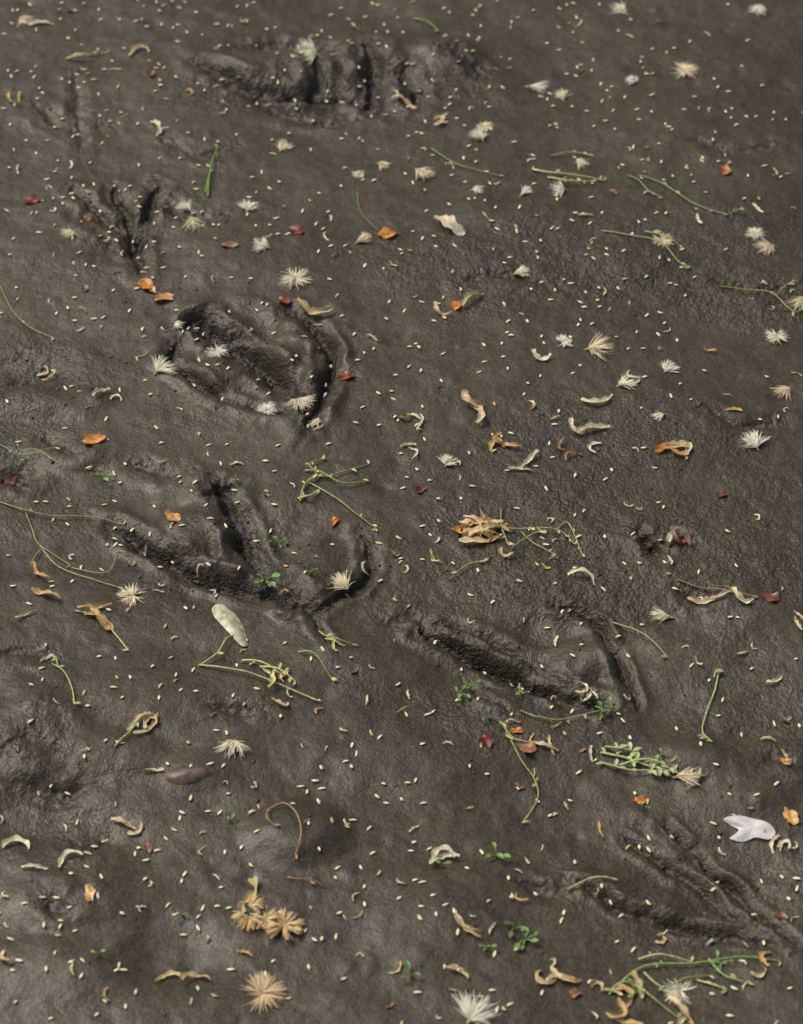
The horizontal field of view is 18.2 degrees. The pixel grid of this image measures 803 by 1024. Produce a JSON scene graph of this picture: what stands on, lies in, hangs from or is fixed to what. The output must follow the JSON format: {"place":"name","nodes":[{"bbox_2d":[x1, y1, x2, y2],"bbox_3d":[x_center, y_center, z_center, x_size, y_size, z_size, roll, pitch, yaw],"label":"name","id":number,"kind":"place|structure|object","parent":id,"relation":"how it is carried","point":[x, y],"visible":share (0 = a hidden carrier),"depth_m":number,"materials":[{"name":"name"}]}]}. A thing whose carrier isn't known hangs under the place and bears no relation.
{"place":"outdoors","nodes":[
{"label":"outdoors","id":0,"kind":"place"},
{"bbox_2d":[0,0,802,1023],"bbox_3d":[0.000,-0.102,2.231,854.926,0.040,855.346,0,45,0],"label":"mud ground","id":1,"kind":"structure","parent":0,"point":[384,932],"depth_m":2.12,"materials":[{"name":"soil"}]},
{"bbox_2d":[3,474,17,485],"bbox_3d":[-0.336,-0.027,2.152,0.012,0.003,0.017,0,45,0],"label":"dead leaf fragment","id":2,"kind":"object","parent":1,"relation":"on","point":[10,479],"visible":1,"depth_m":2.15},
{"bbox_2d":[1,834,29,848],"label":"curled petal","id":3,"kind":"object","parent":1,"relation":"on","point":[16,837],"visible":1,"depth_m":1.87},
{"bbox_2d":[0,444,59,465],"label":"green sprig","id":4,"kind":"object","parent":1,"relation":"on","point":[31,453],"visible":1,"depth_m":2.17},
{"bbox_2d":[31,561,59,597],"bbox_3d":[-0.296,0.058,2.055,0.019,0.010,0.052,-17,48,-16],"label":"curled petal","id":5,"kind":"object","parent":1,"relation":"on","point":[37,591],"visible":1,"depth_m":2.05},
{"bbox_2d":[0,501,125,566],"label":"dry stem","id":6,"kind":"object","parent":1,"relation":"on","point":[68,565],"visible":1,"depth_m":2.11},
{"bbox_2d":[51,656,80,703],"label":"green sprig","id":7,"kind":"object","parent":1,"relation":"on","point":[59,667],"visible":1,"depth_m":1.98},
{"bbox_2d":[58,849,81,866],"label":"curled petal","id":8,"kind":"object","parent":1,"relation":"on","point":[62,856],"visible":1,"depth_m":1.86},
{"bbox_2d":[85,884,94,900],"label":"dead leaf fragment","id":9,"kind":"object","parent":1,"relation":"on","point":[90,891],"visible":1,"depth_m":1.83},
{"bbox_2d":[82,433,105,443],"bbox_3d":[-0.268,-0.064,2.178,0.020,0.005,0.013,-21,49,-19],"label":"dead leaf fragment","id":10,"kind":"object","parent":1,"relation":"on","point":[91,439],"visible":1,"depth_m":2.18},
{"bbox_2d":[77,601,113,629],"bbox_3d":[-0.247,0.084,2.026,0.029,0.009,0.031,-5,45,-5],"label":"curled petal","id":11,"kind":"object","parent":1,"relation":"on","point":[102,618],"visible":1,"depth_m":2.03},
{"bbox_2d":[111,816,142,834],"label":"curled petal","id":12,"kind":"object","parent":1,"relation":"on","point":[121,819],"visible":1,"depth_m":1.89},
{"bbox_2d":[116,583,143,606],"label":"seed tuft","id":13,"kind":"object","parent":1,"relation":"on","point":[129,595],"visible":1,"depth_m":2.05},
{"bbox_2d":[128,42,149,55],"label":"curled petal","id":14,"kind":"object","parent":1,"relation":"on","point":[141,44],"visible":1,"depth_m":2.60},
{"bbox_2d":[126,712,158,732],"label":"curled petal","id":15,"kind":"object","parent":1,"relation":"on","point":[145,720],"visible":1,"depth_m":1.95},
{"bbox_2d":[137,279,153,288],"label":"dead leaf fragment","id":16,"kind":"object","parent":1,"relation":"on","point":[143,283],"visible":1,"depth_m":2.33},
{"bbox_2d":[151,354,175,374],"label":"seed tuft","id":17,"kind":"object","parent":1,"relation":"on","point":[158,364],"visible":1,"depth_m":2.24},
{"bbox_2d":[155,293,174,300],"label":"dead leaf fragment","id":18,"kind":"object","parent":1,"relation":"on","point":[169,296],"visible":1,"depth_m":2.32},
{"bbox_2d":[164,509,180,521],"bbox_3d":[-0.192,0.002,2.104,0.011,0.003,0.017,-25,50,-23],"label":"dead leaf fragment","id":19,"kind":"object","parent":1,"relation":"on","point":[171,516],"visible":1,"depth_m":2.10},
{"bbox_2d":[154,970,209,980],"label":"curled petal","id":20,"kind":"object","parent":1,"relation":"on","point":[182,976],"visible":1,"depth_m":1.79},
{"bbox_2d":[165,766,214,784],"bbox_3d":[-0.159,0.203,1.919,0.046,0.020,0.023,0,45,0],"label":"pebble","id":21,"kind":"object","parent":1,"relation":"on","point":[183,775],"visible":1,"depth_m":1.91,"materials":[{"name":"stone"}]},
{"bbox_2d":[182,216,204,232],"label":"seed tuft","id":22,"kind":"object","parent":1,"relation":"on","point":[191,220],"visible":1,"depth_m":2.38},
{"bbox_2d":[204,144,217,196],"bbox_3d":[-0.186,-0.335,2.449,0.009,0.007,0.087,0,45,0],"label":"grass blade","id":23,"kind":"object","parent":1,"relation":"on","point":[207,185],"depth_m":2.43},
{"bbox_2d":[206,341,226,356],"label":"seed tuft","id":24,"kind":"object","parent":1,"relation":"on","point":[216,351],"visible":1,"depth_m":2.27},
{"bbox_2d":[212,604,247,646],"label":"pale leaf","id":25,"kind":"object","parent":1,"relation":"on","point":[227,619],"visible":1,"depth_m":2.02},
{"bbox_2d":[213,739,250,757],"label":"seed tuft","id":26,"kind":"object","parent":1,"relation":"on","point":[231,744],"visible":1,"depth_m":1.93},
{"bbox_2d":[236,199,260,212],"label":"seed tuft","id":27,"kind":"object","parent":1,"relation":"on","point":[248,206],"visible":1,"depth_m":2.41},
{"bbox_2d":[198,635,319,700],"bbox_3d":[-0.105,0.119,1.993,0.104,0.009,0.044,15,47,14],"label":"green sprig","id":28,"kind":"object","parent":1,"relation":"on","point":[211,657],"visible":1,"depth_m":1.99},
{"bbox_2d":[252,234,270,251],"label":"seed tuft","id":29,"kind":"object","parent":1,"relation":"on","point":[262,245],"visible":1,"depth_m":2.36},
{"bbox_2d":[241,970,287,1012],"bbox_3d":[-0.098,0.339,1.776,0.035,0.009,0.035,0,45,0],"label":"dried flower head","id":30,"kind":"object","parent":1,"relation":"on","point":[266,990],"visible":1,"depth_m":1.78},
{"bbox_2d":[255,402,276,414],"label":"seed tuft","id":31,"kind":"object","parent":1,"relation":"on","point":[267,409],"visible":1,"depth_m":2.21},
{"bbox_2d":[253,572,280,586],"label":"seedling","id":32,"kind":"object","parent":1,"relation":"on","point":[272,583],"visible":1,"depth_m":2.06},
{"bbox_2d":[232,876,305,940],"bbox_3d":[-0.102,0.291,1.820,0.041,0.011,0.064,-34,54,-29],"label":"dried flower head","id":33,"kind":"object","parent":1,"relation":"on","point":[273,926],"visible":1,"depth_m":1.82},
{"bbox_2d":[242,659,295,684],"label":"green sprig","id":34,"kind":"object","parent":1,"relation":"on","point":[283,671],"visible":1,"depth_m":1.99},
{"bbox_2d":[262,668,288,686],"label":"curled petal","id":35,"kind":"object","parent":1,"relation":"on","point":[272,679],"visible":1,"depth_m":1.98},
{"bbox_2d":[265,802,301,858],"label":"dry stem","id":36,"kind":"object","parent":1,"relation":"on","point":[268,810],"visible":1,"depth_m":1.87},
{"bbox_2d":[276,138,295,151],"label":"seed tuft","id":37,"kind":"object","parent":1,"relation":"on","point":[282,146],"visible":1,"depth_m":2.48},
{"bbox_2d":[279,266,310,289],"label":"seed tuft","id":38,"kind":"object","parent":1,"relation":"on","point":[293,278],"visible":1,"depth_m":2.32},
{"bbox_2d":[286,394,315,410],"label":"seed tuft","id":39,"kind":"object","parent":1,"relation":"on","point":[301,401],"visible":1,"depth_m":2.21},
{"bbox_2d":[293,35,320,64],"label":"seed tuft","id":40,"kind":"object","parent":1,"relation":"on","point":[312,51],"visible":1,"depth_m":2.59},
{"bbox_2d":[296,297,333,314],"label":"curled petal","id":41,"kind":"object","parent":1,"relation":"on","point":[312,310],"visible":1,"depth_m":2.29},
{"bbox_2d":[298,630,357,680],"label":"green sprig","id":42,"kind":"object","parent":1,"relation":"on","point":[332,678],"visible":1,"depth_m":2.00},
{"bbox_2d":[299,455,377,530],"bbox_3d":[-0.053,-0.017,2.132,0.067,0.006,0.091,0,45,0],"label":"green sprig","id":43,"kind":"object","parent":1,"relation":"on","point":[325,475],"visible":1,"depth_m":2.14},
{"bbox_2d":[330,571,352,596],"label":"seed tuft","id":44,"kind":"object","parent":1,"relation":"on","point":[341,582],"visible":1,"depth_m":2.05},
{"bbox_2d":[338,370,354,379],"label":"dead leaf fragment","id":45,"kind":"object","parent":1,"relation":"on","point":[345,375],"visible":1,"depth_m":2.24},
{"bbox_2d":[354,231,372,244],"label":"seed tuft","id":46,"kind":"object","parent":1,"relation":"on","point":[362,238],"visible":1,"depth_m":2.37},
{"bbox_2d":[378,226,397,238],"bbox_3d":[-0.013,-0.264,2.374,0.017,0.004,0.014,21,49,20],"label":"dead leaf fragment","id":47,"kind":"object","parent":1,"relation":"on","point":[389,233],"visible":1,"depth_m":2.38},
{"bbox_2d":[0,0,801,1023],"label":"petal litter","id":48,"kind":"object","parent":1,"relation":"on","point":[394,598],"visible":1,"depth_m":2.01,"materials":[{"name":"plant"}]},
{"bbox_2d":[0,0,802,1023],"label":"fallen seeds","id":49,"kind":"object","parent":1,"relation":"on","point":[400,488],"visible":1,"depth_m":2.13,"materials":[{"name":"plant"}]},
{"bbox_2d":[0,8,802,1015],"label":"mud crumbs","id":50,"kind":"object","parent":1,"relation":"on","point":[446,532],"visible":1,"depth_m":2.09,"materials":[{"name":"soil"}]},
{"bbox_2d":[400,960,419,978],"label":"seedling","id":51,"kind":"object","parent":1,"relation":"on","point":[407,963],"visible":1,"depth_m":1.78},
{"bbox_2d":[415,166,434,180],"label":"seed tuft","id":52,"kind":"object","parent":1,"relation":"on","point":[422,172],"visible":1,"depth_m":2.44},
{"bbox_2d":[429,844,459,863],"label":"curled petal","id":53,"kind":"object","parent":1,"relation":"on","point":[435,855],"visible":1,"depth_m":1.86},
{"bbox_2d":[437,453,457,466],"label":"seed tuft","id":54,"kind":"object","parent":1,"relation":"on","point":[445,460],"visible":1,"depth_m":2.16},
{"bbox_2d":[434,214,464,235],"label":"curled petal","id":55,"kind":"object","parent":1,"relation":"on","point":[452,224],"visible":1,"depth_m":2.38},
{"bbox_2d":[433,290,483,315],"bbox_3d":[0.054,-0.192,2.301,0.052,0.009,0.019,-13,46,-13],"label":"curled petal","id":56,"kind":"object","parent":1,"relation":"on","point":[467,295],"visible":1,"depth_m":2.30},
{"bbox_2d":[452,521,472,533],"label":"curled petal","id":57,"kind":"object","parent":1,"relation":"on","point":[458,529],"visible":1,"depth_m":2.11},
{"bbox_2d":[453,911,480,936],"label":"curled petal","id":58,"kind":"object","parent":1,"relation":"on","point":[460,922],"visible":1,"depth_m":1.81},
{"bbox_2d":[461,389,484,422],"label":"curled petal","id":59,"kind":"object","parent":1,"relation":"on","point":[477,405],"visible":1,"depth_m":2.21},
{"bbox_2d":[452,989,498,1023],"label":"seed tuft","id":60,"kind":"object","parent":1,"relation":"on","point":[472,1010],"visible":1,"depth_m":1.76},
{"bbox_2d":[468,126,488,141],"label":"seed tuft","id":61,"kind":"object","parent":1,"relation":"on","point":[481,135],"visible":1,"depth_m":2.49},
{"bbox_2d":[459,516,509,542],"bbox_3d":[0.070,0.014,2.101,0.045,0.011,0.032,0,45,0],"label":"curled petal","id":62,"kind":"object","parent":1,"relation":"on","point":[488,533],"visible":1,"depth_m":2.10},
{"bbox_2d":[463,509,508,535],"bbox_3d":[0.072,0.007,2.109,0.030,0.010,0.036,-19,48,-18],"label":"curled petal","id":63,"kind":"object","parent":1,"relation":"on","point":[494,523],"visible":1,"depth_m":2.11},
{"bbox_2d":[480,732,492,747],"bbox_3d":[0.066,0.177,1.944,0.010,0.002,0.015,0,45,0],"label":"dead leaf fragment","id":64,"kind":"object","parent":1,"relation":"on","point":[486,740],"visible":1,"depth_m":1.95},
{"bbox_2d":[484,842,510,858],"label":"seedling","id":65,"kind":"object","parent":1,"relation":"on","point":[500,855],"visible":1,"depth_m":1.86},
{"bbox_2d":[488,430,520,450],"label":"curled petal","id":66,"kind":"object","parent":1,"relation":"on","point":[495,439],"visible":1,"depth_m":2.18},
{"bbox_2d":[449,508,584,579],"bbox_3d":[0.089,0.021,2.098,0.115,0.010,0.072,-7,45,-7],"label":"green sprig","id":67,"kind":"object","parent":1,"relation":"on","point":[532,528],"visible":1,"depth_m":2.10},
{"bbox_2d":[499,721,538,822],"bbox_3d":[0.096,0.198,1.929,0.026,0.010,0.096,-7,45,-7],"label":"green sprig","id":68,"kind":"object","parent":1,"relation":"on","point":[536,779],"visible":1,"depth_m":1.93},
{"bbox_2d":[512,264,529,276],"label":"seed tuft","id":69,"kind":"object","parent":1,"relation":"on","point":[521,270],"visible":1,"depth_m":2.33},
{"bbox_2d":[507,449,538,470],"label":"curled petal","id":70,"kind":"object","parent":1,"relation":"on","point":[529,458],"visible":1,"depth_m":2.16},
{"bbox_2d":[515,740,536,752],"bbox_3d":[0.098,0.181,1.940,0.013,0.005,0.016,-26,50,-24],"label":"dead leaf fragment","id":71,"kind":"object","parent":1,"relation":"on","point":[530,747],"visible":1,"depth_m":1.94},
{"bbox_2d":[514,925,538,949],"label":"seedling","id":72,"kind":"object","parent":1,"relation":"on","point":[525,934],"visible":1,"depth_m":1.81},
{"bbox_2d":[525,81,548,93],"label":"seed tuft","id":73,"kind":"object","parent":1,"relation":"on","point":[535,86],"visible":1,"depth_m":2.55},
{"bbox_2d":[534,735,558,754],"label":"curled petal","id":74,"kind":"object","parent":1,"relation":"on","point":[549,744],"visible":1,"depth_m":1.94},
{"bbox_2d":[550,180,565,197],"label":"seed tuft","id":75,"kind":"object","parent":1,"relation":"on","point":[560,189],"visible":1,"depth_m":2.42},
{"bbox_2d":[535,965,581,983],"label":"curled petal","id":76,"kind":"object","parent":1,"relation":"on","point":[547,980],"visible":1,"depth_m":1.79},
{"bbox_2d":[520,706,602,719],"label":"green sprig","id":77,"kind":"object","parent":1,"relation":"on","point":[585,716],"visible":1,"depth_m":1.96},
{"bbox_2d":[557,334,572,346],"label":"seed tuft","id":78,"kind":"object","parent":1,"relation":"on","point":[563,340],"visible":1,"depth_m":2.27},
{"bbox_2d":[532,166,606,182],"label":"green sprig","id":79,"kind":"object","parent":1,"relation":"on","point":[571,180],"visible":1,"depth_m":2.44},
{"bbox_2d":[556,436,582,459],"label":"curled petal","id":80,"kind":"object","parent":1,"relation":"on","point":[558,446],"visible":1,"depth_m":2.17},
{"bbox_2d":[570,567,594,584],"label":"curled petal","id":81,"kind":"object","parent":1,"relation":"on","point":[584,570],"visible":1,"depth_m":2.06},
{"bbox_2d":[575,682,591,701],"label":"curled petal","id":82,"kind":"object","parent":1,"relation":"on","point":[589,694],"visible":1,"depth_m":1.98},
{"bbox_2d":[568,393,612,433],"bbox_3d":[0.162,-0.090,2.202,0.023,0.008,0.062,22,49,20],"label":"curled petal","id":83,"kind":"object","parent":1,"relation":"on","point":[592,400],"visible":1,"depth_m":2.21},
{"bbox_2d":[577,422,609,452],"bbox_3d":[0.164,-0.067,2.180,0.025,0.006,0.036,17,48,17],"label":"curled petal","id":84,"kind":"object","parent":1,"relation":"on","point":[590,425],"visible":1,"depth_m":2.19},
{"bbox_2d":[584,332,612,361],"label":"seed tuft","id":85,"kind":"object","parent":1,"relation":"on","point":[594,346],"visible":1,"depth_m":2.26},
{"bbox_2d":[591,980,622,994],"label":"curled petal","id":86,"kind":"object","parent":1,"relation":"on","point":[594,982],"visible":1,"depth_m":1.78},
{"bbox_2d":[607,0,627,14],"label":"seed tuft","id":87,"kind":"object","parent":1,"relation":"on","point":[621,8],"visible":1,"depth_m":2.65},
{"bbox_2d":[606,983,642,1023],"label":"curled petal","id":88,"kind":"object","parent":1,"relation":"on","point":[623,1011],"visible":1,"depth_m":1.77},
{"bbox_2d":[616,373,635,389],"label":"seed tuft","id":89,"kind":"object","parent":1,"relation":"on","point":[625,383],"visible":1,"depth_m":2.23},
{"bbox_2d":[550,150,727,214],"bbox_3d":[0.232,-0.321,2.435,0.192,0.005,0.025,26,50,23],"label":"green sprig","id":90,"kind":"object","parent":1,"relation":"on","point":[663,183],"visible":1,"depth_m":2.43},
{"bbox_2d":[596,742,692,775],"bbox_3d":[0.188,0.192,1.929,0.073,0.010,0.026,14,47,13],"label":"green sprig","id":91,"kind":"object","parent":1,"relation":"on","point":[673,769],"visible":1,"depth_m":1.93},
{"bbox_2d":[601,230,689,268],"bbox_3d":[0.237,-0.256,2.365,0.097,0.005,0.031,27,51,25],"label":"green sprig","id":92,"kind":"object","parent":1,"relation":"on","point":[656,232],"visible":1,"depth_m":2.37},
{"bbox_2d":[631,970,693,1023],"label":"curled petal","id":93,"kind":"object","parent":1,"relation":"on","point":[682,1007],"visible":1,"depth_m":1.77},
{"bbox_2d":[651,606,674,620],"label":"seed tuft","id":94,"kind":"object","parent":1,"relation":"on","point":[663,615],"visible":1,"depth_m":2.03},
{"bbox_2d":[652,232,673,246],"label":"seed tuft","id":95,"kind":"object","parent":1,"relation":"on","point":[664,239],"visible":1,"depth_m":2.37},
{"bbox_2d":[660,359,679,372],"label":"seed tuft","id":96,"kind":"object","parent":1,"relation":"on","point":[667,366],"visible":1,"depth_m":2.24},
{"bbox_2d":[655,440,692,454],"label":"curled petal","id":97,"kind":"object","parent":1,"relation":"on","point":[688,446],"visible":1,"depth_m":2.17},
{"bbox_2d":[666,526,690,545],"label":"curled petal","id":98,"kind":"object","parent":1,"relation":"on","point":[674,535],"visible":1,"depth_m":2.09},
{"bbox_2d":[662,978,696,1005],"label":"seed tuft","id":99,"kind":"object","parent":1,"relation":"on","point":[677,991],"visible":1,"depth_m":1.78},
{"bbox_2d":[638,951,726,992],"bbox_3d":[0.205,0.326,1.800,0.068,0.005,0.022,21,49,20],"label":"green sprig","id":100,"kind":"object","parent":1,"relation":"on","point":[724,990],"visible":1,"depth_m":1.80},
{"bbox_2d":[673,61,697,77],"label":"seed tuft","id":101,"kind":"object","parent":1,"relation":"on","point":[684,69],"visible":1,"depth_m":2.57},
{"bbox_2d":[672,766,699,790],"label":"seed tuft","id":102,"kind":"object","parent":1,"relation":"on","point":[684,776],"visible":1,"depth_m":1.92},
{"bbox_2d":[608,956,780,1023],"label":"green sprig","id":103,"kind":"object","parent":1,"relation":"on","point":[676,982],"visible":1,"depth_m":1.79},
{"bbox_2d":[687,589,730,603],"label":"curled petal","id":104,"kind":"object","parent":1,"relation":"on","point":[704,600],"visible":1,"depth_m":2.04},
{"bbox_2d":[698,669,722,741],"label":"green sprig","id":105,"kind":"object","parent":1,"relation":"on","point":[701,734],"visible":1,"depth_m":1.97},
{"bbox_2d":[677,579,757,602],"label":"dry twig","id":106,"kind":"object","parent":1,"relation":"on","point":[717,588],"visible":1,"depth_m":2.05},
{"bbox_2d":[731,587,753,603],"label":"curled petal","id":107,"kind":"object","parent":1,"relation":"on","point":[739,595],"visible":1,"depth_m":2.04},
{"bbox_2d":[724,816,774,841],"bbox_3d":[0.262,0.238,1.886,0.038,0.006,0.021,0,45,0],"label":"white petal","id":108,"kind":"object","parent":1,"relation":"on","point":[748,828],"visible":1,"depth_m":1.88,"materials":[{"name":"plant"}]},
{"bbox_2d":[739,430,770,450],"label":"seed tuft","id":109,"kind":"object","parent":1,"relation":"on","point":[755,441],"visible":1,"depth_m":2.18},
{"bbox_2d":[745,227,764,240],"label":"seed tuft","id":110,"kind":"object","parent":1,"relation":"on","point":[754,232],"visible":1,"depth_m":2.37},
{"bbox_2d":[749,4,766,15],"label":"seed tuft","id":111,"kind":"object","parent":1,"relation":"on","point":[757,9],"visible":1,"depth_m":2.64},
{"bbox_2d":[750,951,770,977],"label":"curled petal","id":112,"kind":"object","parent":1,"relation":"on","point":[763,971],"visible":1,"depth_m":1.79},
{"bbox_2d":[720,280,802,310],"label":"green sprig","id":113,"kind":"object","parent":1,"relation":"on","point":[766,291],"visible":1,"depth_m":2.31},
{"bbox_2d":[754,236,775,255],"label":"seed tuft","id":114,"kind":"object","parent":1,"relation":"on","point":[767,245],"visible":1,"depth_m":2.36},
{"bbox_2d":[761,591,778,600],"bbox_3d":[0.299,0.069,2.039,0.016,0.003,0.010,11,46,11],"label":"dead leaf fragment","id":115,"kind":"object","parent":1,"relation":"on","point":[770,597],"visible":1,"depth_m":2.04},
{"bbox_2d":[764,327,789,344],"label":"seed tuft","id":116,"kind":"object","parent":1,"relation":"on","point":[773,336],"visible":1,"depth_m":2.27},
{"bbox_2d":[769,833,790,853],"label":"curled petal","id":117,"kind":"object","parent":1,"relation":"on","point":[774,837],"visible":1,"depth_m":1.88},
{"bbox_2d":[772,385,790,398],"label":"seed tuft","id":118,"kind":"object","parent":1,"relation":"on","point":[786,389],"visible":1,"depth_m":2.22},
{"bbox_2d":[782,807,798,824],"bbox_3d":[0.293,0.229,1.891,0.012,0.004,0.016,0,45,0],"label":"dead leaf fragment","id":119,"kind":"object","parent":1,"relation":"on","point":[790,816],"visible":1,"depth_m":1.89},
{"bbox_2d":[786,296,802,309],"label":"seed tuft","id":120,"kind":"object","parent":1,"relation":"on","point":[799,302],"visible":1,"depth_m":2.30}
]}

